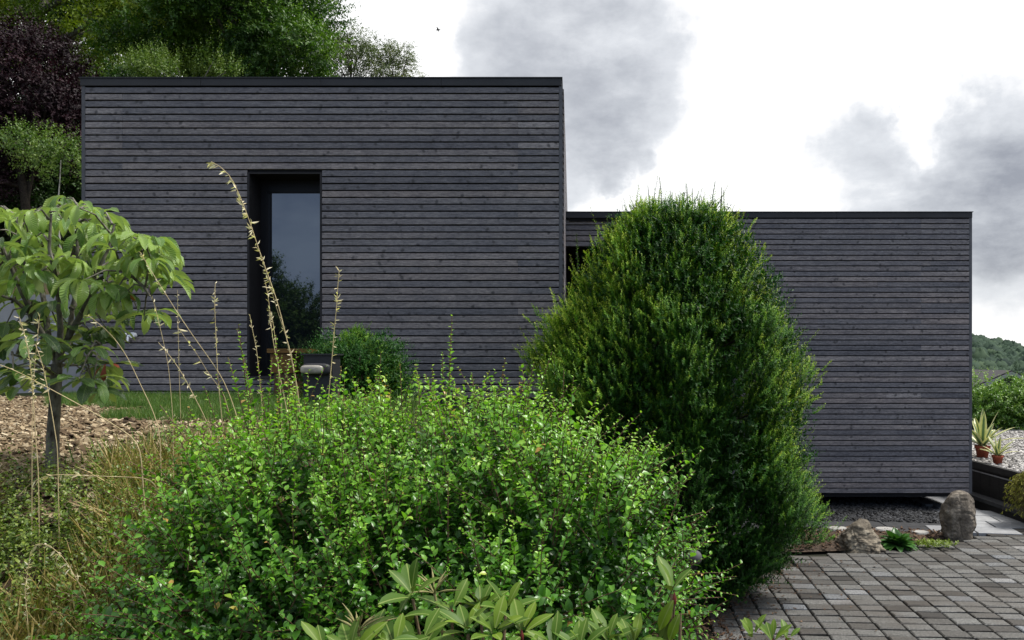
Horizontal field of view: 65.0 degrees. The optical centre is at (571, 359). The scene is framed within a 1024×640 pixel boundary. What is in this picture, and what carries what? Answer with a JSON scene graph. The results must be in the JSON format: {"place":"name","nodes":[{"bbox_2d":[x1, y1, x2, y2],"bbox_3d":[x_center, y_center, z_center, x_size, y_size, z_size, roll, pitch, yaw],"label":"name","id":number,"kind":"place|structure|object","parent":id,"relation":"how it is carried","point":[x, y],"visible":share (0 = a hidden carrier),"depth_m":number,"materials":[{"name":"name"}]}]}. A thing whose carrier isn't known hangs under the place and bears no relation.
{"place":"outdoors","nodes":[
{"label":"outdoors","id":0,"kind":"place"},
{"bbox_2d":[60,387,487,518],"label":"bank grass","id":1,"kind":"structure","parent":0,"point":[414,404],"depth_m":5.46,"materials":[{"name":"green plant"}]},
{"bbox_2d":[0,232,663,639],"bbox_3d":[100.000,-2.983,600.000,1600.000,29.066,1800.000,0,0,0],"label":"ground","id":2,"kind":"structure","parent":0,"point":[20,554],"depth_m":3.40,"materials":[{"name":"soil"}]},
{"bbox_2d":[19,550,32,639],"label":"dry grass stalk","id":3,"kind":"object","parent":2,"relation":"on","point":[26,578],"visible":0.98,"depth_m":2.70,"materials":[{"name":"plant"}]},
{"bbox_2d":[14,316,39,555],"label":"dry grass stalk","id":4,"kind":"object","parent":2,"relation":"on","point":[32,375],"visible":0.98,"depth_m":3.30,"materials":[{"name":"plant"}]},
{"bbox_2d":[30,312,41,545],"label":"dry grass stalk","id":5,"kind":"object","parent":2,"relation":"on","point":[32,403],"visible":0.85,"depth_m":3.35,"materials":[{"name":"plant"}]},
{"bbox_2d":[0,113,81,248],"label":"young tree","id":6,"kind":"object","parent":2,"relation":"on","point":[38,148],"visible":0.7,"depth_m":14.84,"materials":[{"name":"green plant"}]},
{"bbox_2d":[0,323,81,392],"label":"retaining wall","id":7,"kind":"structure","parent":2,"relation":"on","point":[72,370],"depth_m":11.55,"materials":[{"name":"concrete"}]},
{"bbox_2d":[0,295,81,322],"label":"terrace wall","id":8,"kind":"structure","parent":2,"relation":"on","point":[6,310],"depth_m":13.45,"materials":[{"name":"concrete"}]},
{"bbox_2d":[31,344,59,553],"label":"dry grass stalk","id":9,"kind":"object","parent":2,"relation":"on","point":[56,443],"visible":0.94,"depth_m":3.30,"materials":[{"name":"plant"}]},
{"bbox_2d":[0,7,106,272],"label":"purple tree","id":10,"kind":"object","parent":2,"relation":"on","point":[61,95],"visible":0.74,"depth_m":16.64,"materials":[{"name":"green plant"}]},
{"bbox_2d":[32,543,88,622],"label":"dry grass stalk","id":11,"kind":"object","parent":2,"relation":"on","point":[46,545],"visible":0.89,"depth_m":2.80,"materials":[{"name":"plant"}]},
{"bbox_2d":[0,54,146,252],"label":"understorey bush","id":12,"kind":"object","parent":2,"relation":"on","point":[73,189],"visible":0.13,"depth_m":19.08,"materials":[{"name":"green plant"}]},
{"bbox_2d":[0,365,146,543],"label":"dry grass stalk","id":13,"kind":"object","parent":2,"relation":"on","point":[40,387],"visible":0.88,"depth_m":3.20,"materials":[{"name":"plant"}]},
{"bbox_2d":[19,471,162,555],"bbox_3d":[-1.794,0.687,3.002,0.562,0.547,0.050,0,0,0],"label":"dry grass stalk","id":14,"kind":"object","parent":2,"relation":"on","point":[60,476],"visible":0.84,"depth_m":3.00,"materials":[{"name":"plant"}]},
{"bbox_2d":[0,195,194,468],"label":"chestnut tree","id":15,"kind":"object","parent":2,"relation":"on","point":[98,229],"visible":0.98,"depth_m":3.81,"materials":[{"name":"green plant"}]},
{"bbox_2d":[0,0,230,105],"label":"broadleaf tree","id":16,"kind":"object","parent":2,"relation":"on","point":[42,9],"visible":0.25,"depth_m":25.94,"materials":[{"name":"green plant"}]},
{"bbox_2d":[84,315,161,493],"bbox_3d":[-1.958,0.270,3.490,0.336,0.940,0.028,0,0,0],"label":"dry grass stalk","id":17,"kind":"object","parent":2,"relation":"on","point":[140,385],"visible":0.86,"depth_m":3.50,"materials":[{"name":"plant"}]},
{"bbox_2d":[0,395,267,526],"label":"wood chips","id":18,"kind":"object","parent":2,"relation":"on","point":[79,422],"visible":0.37,"depth_m":5.10,"materials":[{"name":"beige wood"}]},
{"bbox_2d":[0,428,273,639],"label":"weeds","id":19,"kind":"object","parent":2,"relation":"on","point":[23,519],"visible":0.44,"depth_m":3.27,"materials":[{"name":"green plant"}]},
{"bbox_2d":[0,422,289,639],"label":"meadow grass","id":20,"kind":"structure","parent":2,"relation":"on","point":[35,618],"depth_m":3.12,"materials":[{"name":"plant"}]},
{"bbox_2d":[151,297,173,493],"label":"dry grass stalk","id":21,"kind":"object","parent":2,"relation":"on","point":[169,380],"visible":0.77,"depth_m":3.60,"materials":[{"name":"plant"}]},
{"bbox_2d":[87,32,245,76],"bbox_3d":[-10.667,-5.782,21.385,4.593,6.023,3.329,0,0,0],"label":"bushy tree","id":22,"kind":"object","parent":2,"relation":"on","point":[150,65],"visible":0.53,"depth_m":21.06,"materials":[{"name":"green plant"}]},
{"bbox_2d":[175,290,180,423],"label":"dry grass stalk","id":23,"kind":"object","parent":2,"relation":"on","point":[178,354],"visible":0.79,"depth_m":3.60,"materials":[{"name":"plant"}]},
{"bbox_2d":[1,0,362,103],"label":"broadleaf tree","id":24,"kind":"object","parent":2,"relation":"on","point":[337,22],"visible":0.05,"depth_m":33.78,"materials":[{"name":"green plant"}]},
{"bbox_2d":[140,252,236,415],"bbox_3d":[-1.616,0.161,3.400,0.455,1.247,0.035,0,0,0],"label":"dry grass stalk","id":25,"kind":"object","parent":2,"relation":"on","point":[189,330],"visible":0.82,"depth_m":3.40,"materials":[{"name":"plant"}]},
{"bbox_2d":[158,342,219,494],"bbox_3d":[-1.624,0.354,3.398,0.269,0.860,0.041,0,0,2],"label":"dry grass stalk","id":26,"kind":"object","parent":2,"relation":"on","point":[183,378],"visible":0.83,"depth_m":3.40,"materials":[{"name":"plant"}]},
{"bbox_2d":[41,388,338,425],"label":"lawn grass","id":27,"kind":"structure","parent":2,"relation":"on","point":[183,398],"depth_m":7.50,"materials":[{"name":"green plant"}]},
{"bbox_2d":[173,326,234,473],"bbox_3d":[-1.606,0.296,3.500,0.280,0.888,0.067,0,0,0],"label":"dry grass stalk","id":28,"kind":"object","parent":2,"relation":"on","point":[200,362],"visible":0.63,"depth_m":3.50,"materials":[{"name":"plant"}]},
{"bbox_2d":[76,0,356,76],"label":"broadleaf tree","id":29,"kind":"object","parent":2,"relation":"on","point":[268,45],"visible":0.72,"depth_m":22.82,"materials":[{"name":"green plant"}]},
{"bbox_2d":[211,282,225,453],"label":"dry grass stalk","id":30,"kind":"object","parent":2,"relation":"on","point":[214,301],"visible":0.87,"depth_m":3.40,"materials":[{"name":"plant"}]},
{"bbox_2d":[207,161,300,468],"bbox_3d":[-1.388,-0.065,3.499,0.425,1.609,0.068,0,0,0],"label":"dry grass stalk","id":31,"kind":"object","parent":2,"relation":"on","point":[238,199],"visible":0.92,"depth_m":3.50,"materials":[{"name":"plant"}]},
{"bbox_2d":[249,314,263,449],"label":"dry grass stalk","id":32,"kind":"object","parent":2,"relation":"on","point":[258,365],"visible":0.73,"depth_m":3.45,"materials":[{"name":"plant"}]},
{"bbox_2d":[267,312,282,500],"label":"dry grass stalk","id":33,"kind":"object","parent":2,"relation":"on","point":[277,356],"visible":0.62,"depth_m":3.45,"materials":[{"name":"plant"}]},
{"bbox_2d":[263,283,288,429],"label":"dry grass stalk","id":34,"kind":"object","parent":2,"relation":"on","point":[273,341],"visible":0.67,"depth_m":3.55,"materials":[{"name":"plant"}]},
{"bbox_2d":[257,255,297,420],"bbox_3d":[-1.282,0.139,3.501,0.185,1.202,0.045,0,0,0],"label":"dry grass stalk","id":35,"kind":"object","parent":2,"relation":"on","point":[281,323],"visible":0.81,"depth_m":3.50,"materials":[{"name":"plant"}]},
{"bbox_2d":[267,349,313,396],"bbox_3d":[-3.289,0.191,9.515,0.495,0.645,0.490,0,0,0],"label":"wooden box","id":36,"kind":"object","parent":2,"relation":"on","point":[283,353],"visible":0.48,"depth_m":9.32,"materials":[{"name":"brown wood"}]},
{"bbox_2d":[300,354,342,403],"bbox_3d":[-2.477,0.237,7.891,0.328,0.599,0.397,0,0,0],"label":"lamp post","id":37,"kind":"object","parent":2,"relation":"on","point":[315,364],"visible":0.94,"depth_m":7.80,"materials":[{"name":"black metal"}]},
{"bbox_2d":[326,267,342,480],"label":"dry grass stalk","id":38,"kind":"object","parent":2,"relation":"on","point":[334,331],"visible":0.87,"depth_m":3.40,"materials":[{"name":"plant"}]},
{"bbox_2d":[299,23,391,76],"bbox_3d":[-9.791,-9.847,33.967,4.475,9.370,4.067,0,0,0],"label":"birch tree","id":39,"kind":"object","parent":2,"relation":"on","point":[361,49],"visible":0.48,"depth_m":33.99,"materials":[{"name":"green plant"}]},
{"bbox_2d":[293,323,422,403],"bbox_3d":[-2.443,0.148,9.099,1.466,1.183,1.478,0,0,-23],"label":"clipped bush","id":40,"kind":"object","parent":2,"relation":"on","point":[359,349],"visible":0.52,"depth_m":8.81,"materials":[{"name":"green plant"}]},
{"bbox_2d":[21,315,742,639],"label":"glossy shrub","id":41,"kind":"object","parent":2,"relation":"on","point":[352,528],"visible":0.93,"depth_m":2.67,"materials":[{"name":"green plant"}]},
{"bbox_2d":[353,38,428,76],"bbox_3d":[-7.613,-9.397,33.937,3.268,8.467,3.032,0,0,0],"label":"birch tree","id":42,"kind":"object","parent":2,"relation":"on","point":[387,64],"visible":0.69,"depth_m":33.76,"materials":[{"name":"green plant"}]},
{"bbox_2d":[301,558,665,639],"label":"rhododendron","id":43,"kind":"object","parent":2,"relation":"on","point":[380,626],"visible":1,"depth_m":1.97,"materials":[{"name":"green plant"}]},
{"bbox_2d":[79,77,972,544],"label":"house","id":44,"kind":"structure","parent":2,"relation":"on","point":[417,211],"depth_m":10.17,"materials":[{"name":"wood"}]},
{"bbox_2d":[125,332,136,341],"bbox_3d":[-5.601,-0.292,10.139,0.146,0.116,0.082,0,0,0],"label":"wall fitting","id":45,"kind":"object","parent":44,"relation":"attached to","point":[134,334],"depth_m":10.11,"materials":[{"name":"silver metal"}]},
{"bbox_2d":[247,172,323,378],"bbox_3d":[-3.654,-1.075,10.365,0.952,2.623,0.470,0,0,0],"label":"window","id":46,"kind":"structure","parent":44,"relation":"in","point":[287,206],"depth_m":10.56,"materials":[{"name":"black glass"}]},
{"bbox_2d":[655,556,690,639],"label":"rhododendron","id":47,"kind":"object","parent":2,"relation":"on","point":[669,624],"visible":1,"depth_m":2.05,"materials":[{"name":"green plant"}]},
{"bbox_2d":[512,177,846,609],"bbox_3d":[1.106,0.346,8.523,3.543,4.522,2.926,0,0,0],"label":"yew tree","id":48,"kind":"object","parent":2,"relation":"on","point":[730,308],"visible":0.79,"depth_m":7.76,"materials":[{"name":"green plant"}]},
{"bbox_2d":[687,550,701,639],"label":"garden ornament","id":49,"kind":"object","parent":2,"relation":"on","point":[697,556],"visible":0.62,"depth_m":5.18,"materials":[{"name":"black metal"}]},
{"bbox_2d":[741,614,799,639],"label":"rhododendron","id":50,"kind":"object","parent":2,"relation":"on","point":[768,629],"visible":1,"depth_m":2.11,"materials":[{"name":"green plant"}]},
{"bbox_2d":[686,497,939,522],"bbox_3d":[3.775,2.487,13.960,4.550,0.050,3.280,0,0,0],"label":"pebble bed","id":51,"kind":"object","parent":2,"relation":"on","point":[893,509],"visible":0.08,"depth_m":13.13,"materials":[{"name":"grey gravel"}]},
{"bbox_2d":[969,460,1023,522],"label":"sleeper wall","id":52,"kind":"structure","parent":2,"relation":"on","point":[989,481],"depth_m":13.38,"materials":[{"name":"black wood"}]},
{"bbox_2d":[972,368,1023,430],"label":"hedge","id":53,"kind":"object","parent":2,"relation":"on","point":[1004,398],"visible":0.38,"depth_m":20.63,"materials":[{"name":"green plant"}]},
{"bbox_2d":[972,369,1023,427],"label":"neighbour house","id":54,"kind":"structure","parent":2,"relation":"on","point":[998,373],"depth_m":46.00,"materials":[{"name":"tile"}]},
{"bbox_2d":[1001,469,1023,518],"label":"weeping shrub","id":55,"kind":"object","parent":2,"relation":"on","point":[1017,486],"visible":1,"depth_m":11.97,"materials":[{"name":"green plant"}]},
{"bbox_2d":[10,0,1023,345],"label":"sky","id":56,"kind":"structure","parent":0,"point":[780,105],"materials":[{"name":"white"}]},
{"bbox_2d":[679,535,977,639],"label":"driveway bedding","id":57,"kind":"object","parent":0,"point":[812,554],"depth_m":9.12,"materials":[{"name":"soil"}]},
{"bbox_2d":[787,531,943,551],"bbox_3d":[4.067,2.470,11.105,2.613,0.060,1.376,0,0,0],"label":"mulch bed","id":58,"kind":"object","parent":57,"relation":"on","point":[830,548],"visible":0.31,"depth_m":10.65,"materials":[{"name":"soil"}]},
{"bbox_2d":[828,526,846,530],"bbox_3d":[3.841,2.464,11.594,0.314,0.072,0.224,0,0,0],"label":"edging stone","id":59,"kind":"object","parent":58,"relation":"on","point":[835,528],"visible":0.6,"depth_m":11.57,"materials":[{"name":"white stone"}]},
{"bbox_2d":[834,518,885,553],"bbox_3d":[3.806,2.337,10.624,0.612,0.480,0.567,0,0,0],"label":"boulder","id":60,"kind":"object","parent":58,"relation":"on","point":[859,535],"visible":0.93,"depth_m":10.47,"materials":[{"name":"beige stone"}]},
{"bbox_2d":[788,526,942,548],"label":"bark chippings","id":61,"kind":"object","parent":58,"relation":"on","point":[938,532],"visible":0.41,"depth_m":11.14,"materials":[{"name":"brown wood"}]},
{"bbox_2d":[875,527,897,530],"bbox_3d":[4.546,2.464,11.564,0.332,0.072,0.233,0,0,0],"label":"edging stone","id":62,"kind":"object","parent":58,"relation":"on","point":[883,529],"visible":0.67,"depth_m":11.53,"materials":[{"name":"white stone"}]},
{"bbox_2d":[880,527,918,551],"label":"hosta","id":63,"kind":"object","parent":58,"relation":"on","point":[897,537],"visible":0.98,"depth_m":10.57,"materials":[{"name":"green plant"}]},
{"bbox_2d":[912,530,928,534],"bbox_3d":[4.940,2.464,11.345,0.257,0.072,0.201,0,0,0],"label":"edging stone","id":64,"kind":"object","parent":58,"relation":"on","point":[921,532],"visible":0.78,"depth_m":11.28,"materials":[{"name":"white stone"}]},
{"bbox_2d":[911,538,958,547],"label":"ground cover plant","id":65,"kind":"object","parent":58,"relation":"on","point":[927,543],"visible":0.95,"depth_m":10.62,"materials":[{"name":"green plant"}]},
{"bbox_2d":[939,490,976,541],"bbox_3d":[5.428,2.199,11.258,0.505,0.739,0.374,0,0,0],"label":"boulder","id":66,"kind":"object","parent":58,"relation":"on","point":[957,515],"visible":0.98,"depth_m":11.12,"materials":[{"name":"grey stone"}]},
{"bbox_2d":[728,520,940,535],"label":"slab path","id":67,"kind":"structure","parent":0,"point":[906,525],"depth_m":12.14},
{"bbox_2d":[708,529,1023,639],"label":"driveway","id":68,"kind":"structure","parent":0,"point":[972,589],"depth_m":8.46,"materials":[{"name":"grey stone"}]},
{"bbox_2d":[654,601,734,639],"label":"leaf litter","id":69,"kind":"object","parent":68,"relation":"on","point":[711,623],"visible":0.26,"depth_m":7.44,"materials":[{"name":"brown plant"}]},
{"bbox_2d":[712,559,910,639],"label":"fallen needles","id":70,"kind":"object","parent":68,"relation":"on","point":[740,636],"visible":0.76,"depth_m":8.19,"materials":[{"name":"brown plant"}]},
{"bbox_2d":[907,497,1023,535],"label":"flagstone path","id":71,"kind":"structure","parent":0,"point":[989,522],"depth_m":12.25,"materials":[{"name":"grey stone"}]},
{"bbox_3d":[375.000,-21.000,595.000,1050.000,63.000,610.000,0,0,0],"label":"hill","id":72,"kind":"structure","parent":0,"visible":0},
{"bbox_2d":[972,333,1023,374],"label":"hill forest","id":73,"kind":"object","parent":72,"relation":"on","point":[998,353],"visible":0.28,"depth_m":390.02,"materials":[{"name":"green plant"}]},
{"label":"gravel bed","id":74,"kind":"structure","parent":0,"visible":0},
{"bbox_2d":[972,429,1023,471],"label":"gravel stones","id":75,"kind":"object","parent":74,"relation":"on","point":[1017,445],"visible":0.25,"depth_m":15.60,"materials":[{"name":"white gravel"}]},
{"bbox_2d":[972,409,1023,457],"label":"potted agave","id":76,"kind":"object","parent":74,"relation":"on","point":[981,433],"visible":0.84,"depth_m":14.66,"materials":[{"name":"plant"}]},
{"bbox_2d":[979,435,1018,463],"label":"potted agave","id":77,"kind":"object","parent":74,"relation":"on","point":[997,457],"visible":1,"depth_m":13.80,"materials":[{"name":"plant"}]}
]}

